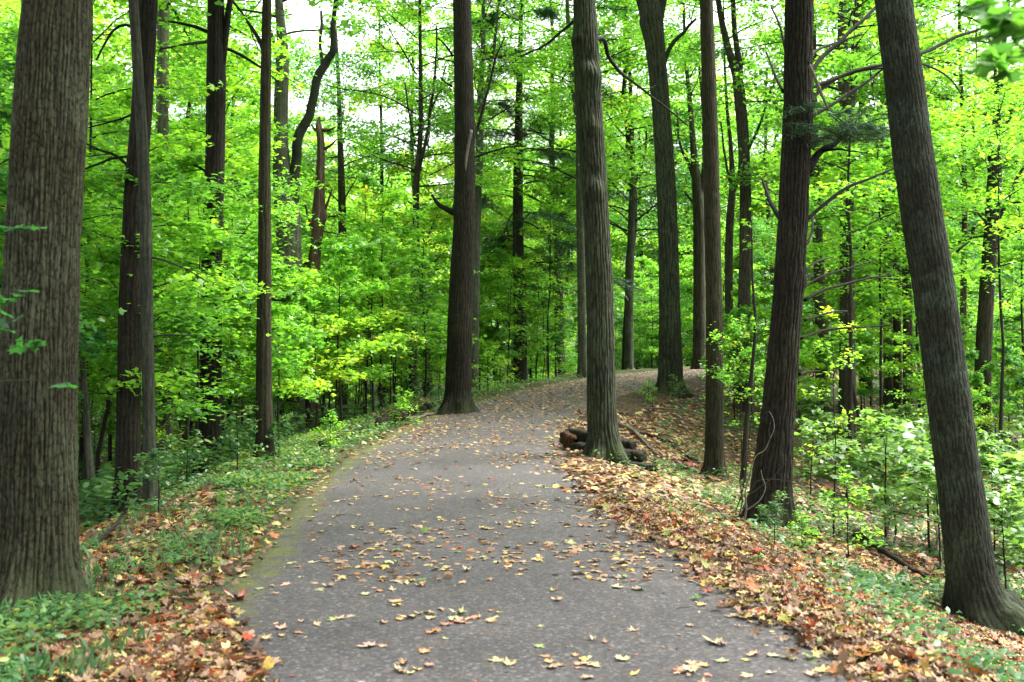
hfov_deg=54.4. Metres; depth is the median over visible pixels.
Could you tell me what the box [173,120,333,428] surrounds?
young maple
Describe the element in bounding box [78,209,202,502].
maple sapling
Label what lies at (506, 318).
maple sapling
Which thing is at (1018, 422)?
maple seedling
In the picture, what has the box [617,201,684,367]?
maple tree
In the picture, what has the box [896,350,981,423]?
maple sapling
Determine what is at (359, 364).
slender sapling
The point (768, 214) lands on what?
maple tree
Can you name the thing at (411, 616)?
fallen leaf
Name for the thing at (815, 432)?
maple seedling
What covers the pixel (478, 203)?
maple tree
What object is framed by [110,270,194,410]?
maple sapling
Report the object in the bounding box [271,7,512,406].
maple tree
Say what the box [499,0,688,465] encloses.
hickory tree
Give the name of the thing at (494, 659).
fallen leaf
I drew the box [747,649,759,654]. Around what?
fallen leaf
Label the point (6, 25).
maple tree
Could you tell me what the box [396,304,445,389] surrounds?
maple sapling
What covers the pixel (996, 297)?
maple tree
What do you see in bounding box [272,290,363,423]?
maple sapling
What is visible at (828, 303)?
maple sapling
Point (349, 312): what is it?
maple sapling
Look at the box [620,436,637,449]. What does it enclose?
rotten timber
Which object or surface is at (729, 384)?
slender sapling
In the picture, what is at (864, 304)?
maple sapling
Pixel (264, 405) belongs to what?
maple tree
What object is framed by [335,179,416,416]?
slender sapling
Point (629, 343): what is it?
maple tree
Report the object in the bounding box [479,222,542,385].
maple sapling
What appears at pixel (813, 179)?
young maple
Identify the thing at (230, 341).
maple sapling
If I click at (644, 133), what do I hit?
maple tree
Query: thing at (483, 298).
slender sapling
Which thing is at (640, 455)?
rotten timber
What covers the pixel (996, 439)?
maple seedling
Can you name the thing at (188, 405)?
maple sapling
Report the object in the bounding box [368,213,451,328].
maple tree
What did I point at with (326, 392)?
maple sapling
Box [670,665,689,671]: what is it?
fallen leaf
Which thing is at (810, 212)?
maple tree
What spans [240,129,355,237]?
maple tree
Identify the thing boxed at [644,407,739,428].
fallen branch
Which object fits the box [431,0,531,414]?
cherry tree
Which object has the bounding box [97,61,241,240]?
maple tree
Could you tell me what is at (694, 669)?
fallen leaf
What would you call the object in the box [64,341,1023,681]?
ground
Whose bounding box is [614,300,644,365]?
maple sapling
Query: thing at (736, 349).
maple sapling
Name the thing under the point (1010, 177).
maple tree
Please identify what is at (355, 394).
leafy bush
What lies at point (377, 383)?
maple sapling
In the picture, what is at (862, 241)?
young maple
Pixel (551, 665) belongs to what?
fallen leaf
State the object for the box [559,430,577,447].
rotten timber
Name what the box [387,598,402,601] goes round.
fallen leaf
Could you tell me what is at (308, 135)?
maple tree
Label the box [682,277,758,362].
maple sapling
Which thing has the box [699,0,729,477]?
maple tree
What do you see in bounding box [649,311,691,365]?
maple sapling
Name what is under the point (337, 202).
maple tree
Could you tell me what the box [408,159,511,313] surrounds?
maple tree
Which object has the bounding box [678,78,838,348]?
maple tree
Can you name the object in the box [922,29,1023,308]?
maple tree
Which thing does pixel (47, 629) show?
ground cover
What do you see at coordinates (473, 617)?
fallen leaf
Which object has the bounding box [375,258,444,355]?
maple sapling
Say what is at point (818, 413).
maple seedling
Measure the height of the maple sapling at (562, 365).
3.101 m
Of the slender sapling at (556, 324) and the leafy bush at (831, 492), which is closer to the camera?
the leafy bush at (831, 492)
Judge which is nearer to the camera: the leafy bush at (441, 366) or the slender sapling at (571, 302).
the leafy bush at (441, 366)
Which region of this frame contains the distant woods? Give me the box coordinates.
[92,103,1023,364]
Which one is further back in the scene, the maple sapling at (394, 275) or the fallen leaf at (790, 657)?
the maple sapling at (394, 275)
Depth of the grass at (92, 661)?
6.66 m
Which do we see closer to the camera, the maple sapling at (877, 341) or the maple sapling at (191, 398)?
the maple sapling at (191, 398)
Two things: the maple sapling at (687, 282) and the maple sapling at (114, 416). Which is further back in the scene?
the maple sapling at (687, 282)
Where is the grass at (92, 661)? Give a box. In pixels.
[0,379,554,681]
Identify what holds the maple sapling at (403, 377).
on the ground at (628, 403)
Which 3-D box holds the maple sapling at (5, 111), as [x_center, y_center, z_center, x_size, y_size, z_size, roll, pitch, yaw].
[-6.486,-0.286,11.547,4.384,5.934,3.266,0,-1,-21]
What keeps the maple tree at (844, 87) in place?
on the ground at (628, 403)
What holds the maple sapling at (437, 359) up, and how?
on the ground at (628, 403)
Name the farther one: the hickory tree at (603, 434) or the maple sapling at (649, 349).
the maple sapling at (649, 349)
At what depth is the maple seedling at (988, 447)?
15.83 m
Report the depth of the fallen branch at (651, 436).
19.52 m
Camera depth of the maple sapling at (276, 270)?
16.04 m
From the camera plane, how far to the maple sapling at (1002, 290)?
34.70 m
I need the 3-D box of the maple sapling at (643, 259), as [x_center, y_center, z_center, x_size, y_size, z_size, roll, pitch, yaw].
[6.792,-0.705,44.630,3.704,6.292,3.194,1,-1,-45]
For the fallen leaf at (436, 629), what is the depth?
5.68 m
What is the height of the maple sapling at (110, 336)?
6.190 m
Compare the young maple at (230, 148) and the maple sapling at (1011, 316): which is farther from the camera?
the maple sapling at (1011, 316)
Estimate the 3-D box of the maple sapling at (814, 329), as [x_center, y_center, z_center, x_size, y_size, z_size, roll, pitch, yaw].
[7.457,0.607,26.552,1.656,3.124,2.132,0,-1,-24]
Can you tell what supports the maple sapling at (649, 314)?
on the ground at (628, 403)
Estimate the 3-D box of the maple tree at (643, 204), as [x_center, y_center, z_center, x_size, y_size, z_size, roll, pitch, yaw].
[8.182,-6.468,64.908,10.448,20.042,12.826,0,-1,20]
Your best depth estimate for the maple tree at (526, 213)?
73.16 m
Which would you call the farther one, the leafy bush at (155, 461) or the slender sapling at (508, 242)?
the slender sapling at (508, 242)
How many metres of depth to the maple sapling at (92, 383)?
28.87 m
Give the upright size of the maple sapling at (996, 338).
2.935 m
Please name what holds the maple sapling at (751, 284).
on the ground at (628, 403)
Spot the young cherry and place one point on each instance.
(752, 373)
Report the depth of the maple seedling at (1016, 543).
9.69 m
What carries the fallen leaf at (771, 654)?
on the path
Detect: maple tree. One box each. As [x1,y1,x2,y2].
[0,0,99,143]
[0,0,123,239]
[0,0,128,237]
[0,0,199,210]
[0,0,345,438]
[0,19,98,201]
[8,32,155,404]
[85,0,399,514]
[93,0,353,476]
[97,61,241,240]
[112,0,380,438]
[151,0,329,402]
[152,143,307,241]
[164,0,289,461]
[180,98,315,142]
[185,98,325,279]
[227,100,348,241]
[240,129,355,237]
[251,0,451,416]
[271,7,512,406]
[271,123,390,389]
[293,0,571,398]
[300,152,363,390]
[300,166,396,312]
[303,0,539,398]
[303,174,449,392]
[325,144,451,401]
[330,202,445,386]
[334,156,445,389]
[337,0,645,391]
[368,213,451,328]
[390,164,451,313]
[406,165,525,314]
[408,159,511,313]
[422,118,537,296]
[429,0,716,377]
[440,104,576,382]
[480,167,557,310]
[481,189,577,379]
[487,142,573,381]
[491,133,648,330]
[499,43,688,268]
[502,118,646,373]
[505,0,737,369]
[515,0,752,369]
[529,199,645,363]
[555,0,783,368]
[573,182,635,316]
[574,99,723,367]
[602,82,720,368]
[606,62,773,365]
[614,72,770,330]
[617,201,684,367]
[622,219,733,324]
[623,0,835,377]
[636,0,696,398]
[639,0,1023,413]
[641,222,690,327]
[649,178,760,305]
[674,6,880,308]
[674,83,825,307]
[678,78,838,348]
[681,163,811,320]
[685,147,774,293]
[692,0,994,439]
[699,0,729,477]
[714,0,774,411]
[719,90,869,283]
[723,142,838,323]
[737,94,876,312]
[746,0,993,408]
[756,117,873,293]
[762,0,1023,409]
[803,201,901,350]
[806,226,900,340]
[817,0,1023,362]
[852,0,1023,439]
[868,83,1002,347]
[869,75,1023,360]
[875,0,1023,637]
[901,176,982,325]
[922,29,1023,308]
[953,64,1023,300]
[955,135,1013,310]
[955,135,1023,355]
[956,130,1023,326]
[957,230,1023,330]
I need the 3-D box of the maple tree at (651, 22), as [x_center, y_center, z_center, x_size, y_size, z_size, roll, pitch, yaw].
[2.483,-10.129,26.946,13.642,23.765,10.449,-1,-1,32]
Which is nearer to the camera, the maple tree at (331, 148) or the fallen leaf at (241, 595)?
the fallen leaf at (241, 595)
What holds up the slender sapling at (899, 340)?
on the ground at (628, 403)
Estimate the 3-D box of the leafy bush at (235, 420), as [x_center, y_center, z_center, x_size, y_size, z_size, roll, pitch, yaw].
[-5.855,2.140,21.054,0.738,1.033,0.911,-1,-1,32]
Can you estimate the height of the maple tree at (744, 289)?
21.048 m
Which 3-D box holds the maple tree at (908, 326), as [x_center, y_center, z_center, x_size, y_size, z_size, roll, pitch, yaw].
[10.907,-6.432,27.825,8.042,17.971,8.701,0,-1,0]
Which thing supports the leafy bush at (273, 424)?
on the ground at (628, 403)
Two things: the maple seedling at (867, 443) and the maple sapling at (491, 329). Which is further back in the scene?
the maple sapling at (491, 329)
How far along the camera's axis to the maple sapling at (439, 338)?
37.47 m
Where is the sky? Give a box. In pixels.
[1,0,1023,338]
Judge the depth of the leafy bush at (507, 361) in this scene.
28.71 m
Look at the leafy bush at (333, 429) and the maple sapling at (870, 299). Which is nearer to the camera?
the leafy bush at (333, 429)
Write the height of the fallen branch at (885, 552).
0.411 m
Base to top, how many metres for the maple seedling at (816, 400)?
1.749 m
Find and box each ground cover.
[0,431,372,681]
[78,365,521,528]
[213,369,617,527]
[594,380,1023,681]
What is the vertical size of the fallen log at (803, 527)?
0.168 m
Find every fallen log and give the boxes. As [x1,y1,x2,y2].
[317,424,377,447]
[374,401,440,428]
[405,411,438,420]
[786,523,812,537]
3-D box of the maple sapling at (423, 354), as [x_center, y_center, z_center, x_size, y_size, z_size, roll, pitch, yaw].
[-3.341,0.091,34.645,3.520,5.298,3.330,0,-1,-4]
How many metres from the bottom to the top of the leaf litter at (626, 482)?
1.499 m
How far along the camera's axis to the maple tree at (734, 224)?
62.71 m
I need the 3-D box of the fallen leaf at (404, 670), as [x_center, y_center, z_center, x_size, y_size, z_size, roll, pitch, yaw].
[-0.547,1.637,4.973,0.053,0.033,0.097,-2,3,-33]
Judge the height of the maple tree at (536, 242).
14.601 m
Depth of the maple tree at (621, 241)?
57.91 m
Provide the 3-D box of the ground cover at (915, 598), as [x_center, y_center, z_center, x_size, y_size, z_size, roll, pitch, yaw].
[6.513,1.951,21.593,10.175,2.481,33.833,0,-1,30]
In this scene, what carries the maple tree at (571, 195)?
on the ground at (628, 403)
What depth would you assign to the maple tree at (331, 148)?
55.48 m
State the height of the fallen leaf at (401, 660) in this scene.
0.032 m
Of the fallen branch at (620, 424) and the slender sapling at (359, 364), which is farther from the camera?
the slender sapling at (359, 364)
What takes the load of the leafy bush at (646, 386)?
on the ground at (628, 403)
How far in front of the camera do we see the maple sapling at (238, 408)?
22.14 m
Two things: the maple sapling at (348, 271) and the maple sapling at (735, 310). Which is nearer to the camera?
the maple sapling at (348, 271)
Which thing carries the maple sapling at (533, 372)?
on the ground at (628, 403)
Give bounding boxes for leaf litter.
[0,492,299,681]
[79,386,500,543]
[85,381,550,540]
[545,409,872,562]
[574,493,1023,681]
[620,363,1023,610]
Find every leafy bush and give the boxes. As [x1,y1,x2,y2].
[78,411,114,453]
[78,451,95,481]
[100,429,115,457]
[125,434,205,515]
[141,424,183,482]
[160,420,214,488]
[174,424,192,450]
[208,405,273,471]
[225,395,255,434]
[230,419,251,444]
[239,397,254,440]
[240,389,291,444]
[259,411,303,460]
[310,409,346,447]
[344,376,376,419]
[348,383,369,408]
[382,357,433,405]
[389,386,422,422]
[408,362,439,397]
[431,358,472,391]
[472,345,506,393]
[490,355,517,381]
[638,379,657,401]
[666,372,693,405]
[754,490,806,550]
[785,510,819,548]
[795,471,887,558]
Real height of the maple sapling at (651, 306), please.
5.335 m
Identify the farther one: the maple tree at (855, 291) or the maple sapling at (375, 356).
the maple tree at (855, 291)
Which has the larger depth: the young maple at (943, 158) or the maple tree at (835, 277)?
the maple tree at (835, 277)
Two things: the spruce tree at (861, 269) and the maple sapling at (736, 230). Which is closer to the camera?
the spruce tree at (861, 269)
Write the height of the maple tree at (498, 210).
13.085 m
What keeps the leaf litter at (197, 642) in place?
on the ground at (628, 403)
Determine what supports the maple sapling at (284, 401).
on the ground at (628, 403)
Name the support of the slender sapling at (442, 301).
on the ground at (628, 403)
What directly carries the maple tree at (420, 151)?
on the ground at (628, 403)
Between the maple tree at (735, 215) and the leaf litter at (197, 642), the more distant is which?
the maple tree at (735, 215)
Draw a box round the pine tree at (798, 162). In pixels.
[740,0,946,529]
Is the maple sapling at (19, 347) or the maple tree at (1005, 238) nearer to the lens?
the maple sapling at (19, 347)
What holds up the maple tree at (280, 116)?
on the ground at (628, 403)
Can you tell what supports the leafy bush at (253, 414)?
on the ground at (628, 403)
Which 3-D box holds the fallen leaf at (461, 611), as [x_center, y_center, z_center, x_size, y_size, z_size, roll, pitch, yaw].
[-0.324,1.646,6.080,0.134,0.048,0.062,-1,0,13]
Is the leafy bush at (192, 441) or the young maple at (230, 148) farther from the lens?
the young maple at (230, 148)
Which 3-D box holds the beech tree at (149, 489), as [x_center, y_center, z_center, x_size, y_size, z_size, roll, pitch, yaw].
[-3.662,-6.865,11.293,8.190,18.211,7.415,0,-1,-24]
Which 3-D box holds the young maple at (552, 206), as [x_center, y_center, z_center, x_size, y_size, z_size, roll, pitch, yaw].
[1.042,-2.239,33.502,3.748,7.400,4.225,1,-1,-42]
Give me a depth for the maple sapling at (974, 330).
33.83 m
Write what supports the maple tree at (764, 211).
on the ground at (628, 403)
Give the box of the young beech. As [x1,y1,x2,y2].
[0,134,197,514]
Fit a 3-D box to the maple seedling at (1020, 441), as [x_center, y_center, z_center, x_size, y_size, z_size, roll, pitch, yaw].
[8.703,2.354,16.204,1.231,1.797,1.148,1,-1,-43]
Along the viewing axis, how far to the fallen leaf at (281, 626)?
5.80 m
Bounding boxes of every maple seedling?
[793,414,849,498]
[796,381,847,455]
[799,405,852,454]
[803,439,871,497]
[817,409,936,547]
[836,428,888,486]
[857,417,1005,554]
[858,441,936,542]
[864,419,932,506]
[869,443,933,518]
[874,459,941,562]
[876,403,931,447]
[923,479,1021,523]
[927,452,1023,559]
[943,486,1023,588]
[976,426,1014,487]
[978,436,1023,492]
[981,451,1023,548]
[985,482,1023,570]
[991,476,1023,530]
[1002,415,1023,449]
[1009,438,1023,454]
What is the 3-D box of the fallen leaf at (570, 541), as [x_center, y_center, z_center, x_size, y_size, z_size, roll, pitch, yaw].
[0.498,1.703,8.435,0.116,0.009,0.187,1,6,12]
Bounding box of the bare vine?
[696,411,792,522]
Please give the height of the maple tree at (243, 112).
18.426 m
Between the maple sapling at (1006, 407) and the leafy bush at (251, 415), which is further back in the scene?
the leafy bush at (251, 415)
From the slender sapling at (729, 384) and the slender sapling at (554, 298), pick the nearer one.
the slender sapling at (729, 384)
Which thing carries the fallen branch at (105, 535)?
on the leaf litter at (197, 642)
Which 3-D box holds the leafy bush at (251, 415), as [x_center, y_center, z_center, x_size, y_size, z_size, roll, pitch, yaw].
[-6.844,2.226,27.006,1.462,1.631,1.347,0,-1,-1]
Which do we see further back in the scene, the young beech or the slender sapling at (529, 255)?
the slender sapling at (529, 255)
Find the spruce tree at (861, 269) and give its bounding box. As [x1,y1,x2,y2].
[806,15,884,395]
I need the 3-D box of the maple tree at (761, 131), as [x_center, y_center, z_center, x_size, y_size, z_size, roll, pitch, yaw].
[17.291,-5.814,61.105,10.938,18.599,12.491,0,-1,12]
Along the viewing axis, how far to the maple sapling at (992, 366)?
24.14 m
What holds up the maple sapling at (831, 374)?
on the ground at (628, 403)
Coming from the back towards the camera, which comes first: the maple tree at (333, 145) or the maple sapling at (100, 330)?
the maple tree at (333, 145)
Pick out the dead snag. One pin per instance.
(319, 209)
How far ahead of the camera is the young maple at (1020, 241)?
27.91 m
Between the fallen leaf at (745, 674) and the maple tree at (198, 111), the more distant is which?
the maple tree at (198, 111)
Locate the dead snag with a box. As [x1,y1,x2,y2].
[302,116,336,430]
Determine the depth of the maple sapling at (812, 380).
23.22 m
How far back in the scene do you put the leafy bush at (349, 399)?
28.81 m
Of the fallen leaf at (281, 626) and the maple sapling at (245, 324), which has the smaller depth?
the fallen leaf at (281, 626)
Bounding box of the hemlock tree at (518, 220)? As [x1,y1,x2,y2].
[405,0,646,385]
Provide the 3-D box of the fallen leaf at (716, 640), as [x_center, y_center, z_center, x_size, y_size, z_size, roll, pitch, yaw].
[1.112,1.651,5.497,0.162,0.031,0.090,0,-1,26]
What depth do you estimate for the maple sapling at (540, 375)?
44.81 m
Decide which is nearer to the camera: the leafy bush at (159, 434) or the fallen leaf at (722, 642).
the fallen leaf at (722, 642)
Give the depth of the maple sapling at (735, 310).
23.90 m
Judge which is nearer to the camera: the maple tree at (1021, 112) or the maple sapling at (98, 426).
the maple sapling at (98, 426)
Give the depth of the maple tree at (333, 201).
63.63 m
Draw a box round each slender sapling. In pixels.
[222,230,255,431]
[307,260,358,419]
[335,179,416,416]
[351,303,383,417]
[354,262,389,416]
[365,244,417,402]
[365,259,417,404]
[383,307,419,401]
[389,270,428,389]
[417,271,446,395]
[420,275,447,392]
[427,273,475,352]
[479,277,511,382]
[480,283,491,336]
[480,286,506,386]
[489,262,531,384]
[493,234,546,338]
[499,248,548,381]
[500,269,545,352]
[529,273,561,378]
[532,278,575,374]
[537,305,563,376]
[543,290,574,373]
[559,293,586,351]
[565,245,577,337]
[700,363,741,425]
[723,328,762,459]
[744,403,795,470]
[796,300,885,538]
[876,329,928,439]
[971,387,995,436]
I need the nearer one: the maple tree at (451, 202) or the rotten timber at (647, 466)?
the rotten timber at (647, 466)
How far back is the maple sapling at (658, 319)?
50.67 m
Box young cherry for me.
[693,220,768,485]
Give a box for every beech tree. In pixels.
[101,0,250,472]
[128,0,247,506]
[452,0,696,377]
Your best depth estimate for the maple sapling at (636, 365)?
50.25 m
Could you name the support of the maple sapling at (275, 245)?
on the ground at (628, 403)
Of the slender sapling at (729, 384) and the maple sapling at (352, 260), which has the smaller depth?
the slender sapling at (729, 384)
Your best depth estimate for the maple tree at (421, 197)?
79.31 m
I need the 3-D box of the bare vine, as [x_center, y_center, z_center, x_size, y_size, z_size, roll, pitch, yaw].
[2.615,1.438,11.204,1.104,1.341,0.141,0,-1,0]
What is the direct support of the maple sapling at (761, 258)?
on the ground at (628, 403)
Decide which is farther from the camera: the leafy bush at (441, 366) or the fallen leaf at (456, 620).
the leafy bush at (441, 366)
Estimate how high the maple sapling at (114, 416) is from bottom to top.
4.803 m
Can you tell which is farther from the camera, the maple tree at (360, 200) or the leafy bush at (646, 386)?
the maple tree at (360, 200)
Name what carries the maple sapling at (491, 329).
on the ground at (628, 403)
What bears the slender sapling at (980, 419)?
on the ground at (628, 403)
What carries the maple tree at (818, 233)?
on the ground at (628, 403)
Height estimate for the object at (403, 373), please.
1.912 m
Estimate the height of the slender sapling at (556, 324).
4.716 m
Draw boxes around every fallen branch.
[81,487,132,558]
[618,422,663,457]
[639,432,696,460]
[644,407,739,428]
[677,463,743,501]
[851,528,926,577]
[862,475,917,547]
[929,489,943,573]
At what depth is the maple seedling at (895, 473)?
13.64 m
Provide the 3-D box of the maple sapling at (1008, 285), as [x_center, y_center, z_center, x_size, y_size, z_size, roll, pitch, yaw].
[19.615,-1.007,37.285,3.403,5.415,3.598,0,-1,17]
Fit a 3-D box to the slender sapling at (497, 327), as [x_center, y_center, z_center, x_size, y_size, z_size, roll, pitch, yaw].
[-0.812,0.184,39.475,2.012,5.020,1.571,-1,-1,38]
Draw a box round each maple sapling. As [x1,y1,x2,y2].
[0,37,117,362]
[0,144,169,383]
[0,148,117,410]
[0,202,115,435]
[0,220,79,388]
[0,238,141,409]
[78,97,277,457]
[78,163,250,426]
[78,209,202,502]
[78,236,117,439]
[79,238,195,416]
[80,224,114,403]
[81,241,108,422]
[82,140,313,474]
[86,179,302,479]
[87,238,199,411]
[91,273,195,428]
[97,199,252,445]
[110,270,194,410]
[110,317,194,426]
[155,338,234,462]
[163,226,335,398]
[175,207,275,387]
[186,267,255,385]
[222,235,311,383]
[222,257,314,395]
[222,286,324,447]
[223,243,274,424]
[223,269,343,435]
[223,313,323,403]
[223,326,302,413]
[272,276,367,430]
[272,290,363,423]
[278,207,393,423]
[286,233,409,421]
[302,255,377,402]
[302,276,396,421]
[307,249,407,404]
[316,172,448,408]
[316,232,426,413]
[321,233,430,416]
[324,232,410,418]
[348,367,369,401]
[356,211,472,403]
[357,198,488,398]
[358,327,404,407]
[362,290,408,396]
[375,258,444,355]
[383,358,417,400]
[385,270,445,395]
[387,349,421,395]
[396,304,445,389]
[417,319,479,397]
[420,283,505,379]
[429,292,514,370]
[435,240,528,389]
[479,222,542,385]
[479,244,545,387]
[479,247,555,383]
[479,260,571,381]
[479,324,511,381]
[479,352,501,387]
[490,342,512,382]
[492,276,562,362]
[494,250,576,380]
[508,317,554,381]
[527,281,577,362]
[527,286,577,373]
[527,316,576,374]
[527,358,538,378]
[539,329,576,376]
[572,262,658,361]
[614,295,653,362]
[614,295,658,367]
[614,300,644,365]
[615,264,692,368]
[615,312,657,368]
[616,298,658,369]
[621,256,692,355]
[633,295,685,368]
[635,290,692,362]
[638,304,658,365]
[644,281,692,354]
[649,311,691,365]
[650,245,733,339]
[680,220,769,363]
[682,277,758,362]
[682,299,705,361]
[698,304,766,419]
[704,305,764,408]
[722,271,768,347]
[723,282,772,404]
[735,219,814,359]
[735,301,771,362]
[735,304,767,363]
[752,334,827,436]
[755,326,811,391]
[763,313,828,388]
[799,290,868,403]
[799,311,835,376]
[802,259,912,405]
[807,285,904,389]
[827,321,838,359]
[828,300,902,409]
[855,249,914,339]
[855,337,893,413]
[872,314,902,367]
[879,277,920,401]
[894,333,924,417]
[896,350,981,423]
[912,214,1015,326]
[916,313,998,386]
[927,348,993,425]
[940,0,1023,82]
[946,225,1023,353]
[967,307,992,372]
[967,314,1000,368]
[967,332,1023,432]
[973,271,1023,342]
[974,259,1023,348]
[974,342,1023,445]
[979,343,1023,447]
[986,360,1023,432]
[991,312,1023,408]
[993,318,1020,362]
[994,250,1023,328]
[994,272,1023,332]
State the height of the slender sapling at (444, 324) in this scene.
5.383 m
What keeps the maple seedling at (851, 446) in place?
on the ground at (628, 403)
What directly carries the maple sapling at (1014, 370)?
on the ground at (628, 403)
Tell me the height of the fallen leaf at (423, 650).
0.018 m
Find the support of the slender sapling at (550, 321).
on the ground at (628, 403)
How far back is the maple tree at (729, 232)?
30.98 m
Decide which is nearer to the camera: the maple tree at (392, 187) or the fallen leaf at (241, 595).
the fallen leaf at (241, 595)
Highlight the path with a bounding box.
[204,364,920,681]
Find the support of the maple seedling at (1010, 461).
on the ground at (628, 403)
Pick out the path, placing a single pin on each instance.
(578, 618)
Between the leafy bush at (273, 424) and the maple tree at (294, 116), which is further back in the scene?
the maple tree at (294, 116)
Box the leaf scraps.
[223,469,852,681]
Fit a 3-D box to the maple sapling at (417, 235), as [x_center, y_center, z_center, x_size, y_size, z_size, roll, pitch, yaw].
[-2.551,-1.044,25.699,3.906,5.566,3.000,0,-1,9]
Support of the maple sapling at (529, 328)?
on the ground at (628, 403)
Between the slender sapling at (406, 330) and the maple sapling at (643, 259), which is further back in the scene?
the maple sapling at (643, 259)
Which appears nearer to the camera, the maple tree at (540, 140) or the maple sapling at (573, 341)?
the maple sapling at (573, 341)
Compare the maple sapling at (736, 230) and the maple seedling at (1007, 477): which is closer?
the maple seedling at (1007, 477)
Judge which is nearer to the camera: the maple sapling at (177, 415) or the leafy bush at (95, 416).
the maple sapling at (177, 415)
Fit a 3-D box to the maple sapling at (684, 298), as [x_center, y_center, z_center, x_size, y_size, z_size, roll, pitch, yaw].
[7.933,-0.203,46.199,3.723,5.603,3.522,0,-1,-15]
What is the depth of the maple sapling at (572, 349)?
47.65 m
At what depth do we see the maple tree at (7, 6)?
40.20 m
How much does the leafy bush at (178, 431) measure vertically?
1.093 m
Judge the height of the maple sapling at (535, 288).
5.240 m
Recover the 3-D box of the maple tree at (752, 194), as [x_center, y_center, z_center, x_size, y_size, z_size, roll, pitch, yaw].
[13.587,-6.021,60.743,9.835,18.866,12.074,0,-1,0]
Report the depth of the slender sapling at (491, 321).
36.39 m
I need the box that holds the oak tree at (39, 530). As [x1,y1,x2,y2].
[0,0,92,613]
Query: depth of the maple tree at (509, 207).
64.53 m
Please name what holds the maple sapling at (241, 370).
on the ground at (628, 403)
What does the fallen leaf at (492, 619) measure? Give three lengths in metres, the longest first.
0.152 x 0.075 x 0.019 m
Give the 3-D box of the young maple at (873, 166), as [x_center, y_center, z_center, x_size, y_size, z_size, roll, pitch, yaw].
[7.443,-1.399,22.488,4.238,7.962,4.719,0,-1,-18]
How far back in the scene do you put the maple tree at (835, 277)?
59.78 m
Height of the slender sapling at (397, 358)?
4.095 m
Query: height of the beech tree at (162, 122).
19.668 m
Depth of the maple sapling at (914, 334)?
32.19 m
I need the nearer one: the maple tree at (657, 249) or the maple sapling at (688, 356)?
the maple sapling at (688, 356)
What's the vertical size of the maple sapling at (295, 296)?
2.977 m
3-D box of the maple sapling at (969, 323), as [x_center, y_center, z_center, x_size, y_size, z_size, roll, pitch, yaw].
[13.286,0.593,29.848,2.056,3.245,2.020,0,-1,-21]
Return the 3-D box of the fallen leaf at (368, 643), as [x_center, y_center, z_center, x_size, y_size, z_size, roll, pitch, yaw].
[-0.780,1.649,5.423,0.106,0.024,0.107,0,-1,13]
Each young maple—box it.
[0,0,289,408]
[0,36,199,482]
[3,29,195,470]
[80,87,240,476]
[97,43,342,301]
[98,8,323,448]
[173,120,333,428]
[485,163,576,377]
[728,0,1008,467]
[749,103,914,449]
[754,50,971,438]
[768,151,891,281]
[857,153,1002,413]
[903,47,1023,472]
[959,149,1023,358]
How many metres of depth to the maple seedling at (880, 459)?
11.73 m
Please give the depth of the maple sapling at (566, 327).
41.11 m
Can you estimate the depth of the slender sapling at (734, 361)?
19.63 m
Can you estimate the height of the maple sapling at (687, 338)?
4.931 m
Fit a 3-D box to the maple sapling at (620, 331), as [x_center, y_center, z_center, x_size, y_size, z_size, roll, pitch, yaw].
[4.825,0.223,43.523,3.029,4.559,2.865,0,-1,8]
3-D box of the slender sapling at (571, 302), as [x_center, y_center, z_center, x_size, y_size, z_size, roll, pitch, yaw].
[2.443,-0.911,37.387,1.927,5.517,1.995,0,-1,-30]
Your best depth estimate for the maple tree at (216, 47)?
15.91 m
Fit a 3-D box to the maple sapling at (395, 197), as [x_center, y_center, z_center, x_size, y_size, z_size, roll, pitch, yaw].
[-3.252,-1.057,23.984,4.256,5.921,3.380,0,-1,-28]
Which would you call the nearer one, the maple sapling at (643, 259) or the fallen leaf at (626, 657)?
the fallen leaf at (626, 657)
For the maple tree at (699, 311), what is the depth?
35.91 m
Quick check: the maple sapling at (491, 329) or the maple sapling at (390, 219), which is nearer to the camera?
the maple sapling at (390, 219)
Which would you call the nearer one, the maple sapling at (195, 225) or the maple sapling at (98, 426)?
the maple sapling at (195, 225)
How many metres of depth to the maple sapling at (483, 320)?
31.73 m
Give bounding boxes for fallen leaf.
[224,588,248,600]
[262,633,275,638]
[275,622,288,628]
[356,641,378,646]
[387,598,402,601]
[396,657,408,663]
[398,665,407,672]
[399,614,421,618]
[419,647,429,652]
[426,627,444,632]
[449,607,467,614]
[452,619,470,623]
[465,615,477,619]
[484,615,499,623]
[489,656,504,663]
[502,657,516,664]
[544,664,560,668]
[564,539,576,543]
[578,674,591,679]
[587,661,599,666]
[615,654,629,661]
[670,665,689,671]
[678,664,704,668]
[683,664,699,674]
[691,662,707,665]
[702,635,722,643]
[714,640,729,645]
[714,657,728,661]
[741,672,752,676]
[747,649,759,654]
[766,652,780,655]
[778,655,797,659]
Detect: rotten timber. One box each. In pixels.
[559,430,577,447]
[565,428,586,442]
[570,441,585,450]
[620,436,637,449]
[624,448,646,462]
[629,461,658,471]
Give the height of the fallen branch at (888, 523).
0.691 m
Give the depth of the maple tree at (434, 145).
62.33 m
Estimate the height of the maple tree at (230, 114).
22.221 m
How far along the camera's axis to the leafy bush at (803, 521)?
10.47 m
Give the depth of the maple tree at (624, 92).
38.60 m
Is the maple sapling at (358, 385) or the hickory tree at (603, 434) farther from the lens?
the maple sapling at (358, 385)
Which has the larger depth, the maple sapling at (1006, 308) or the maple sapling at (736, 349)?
the maple sapling at (1006, 308)

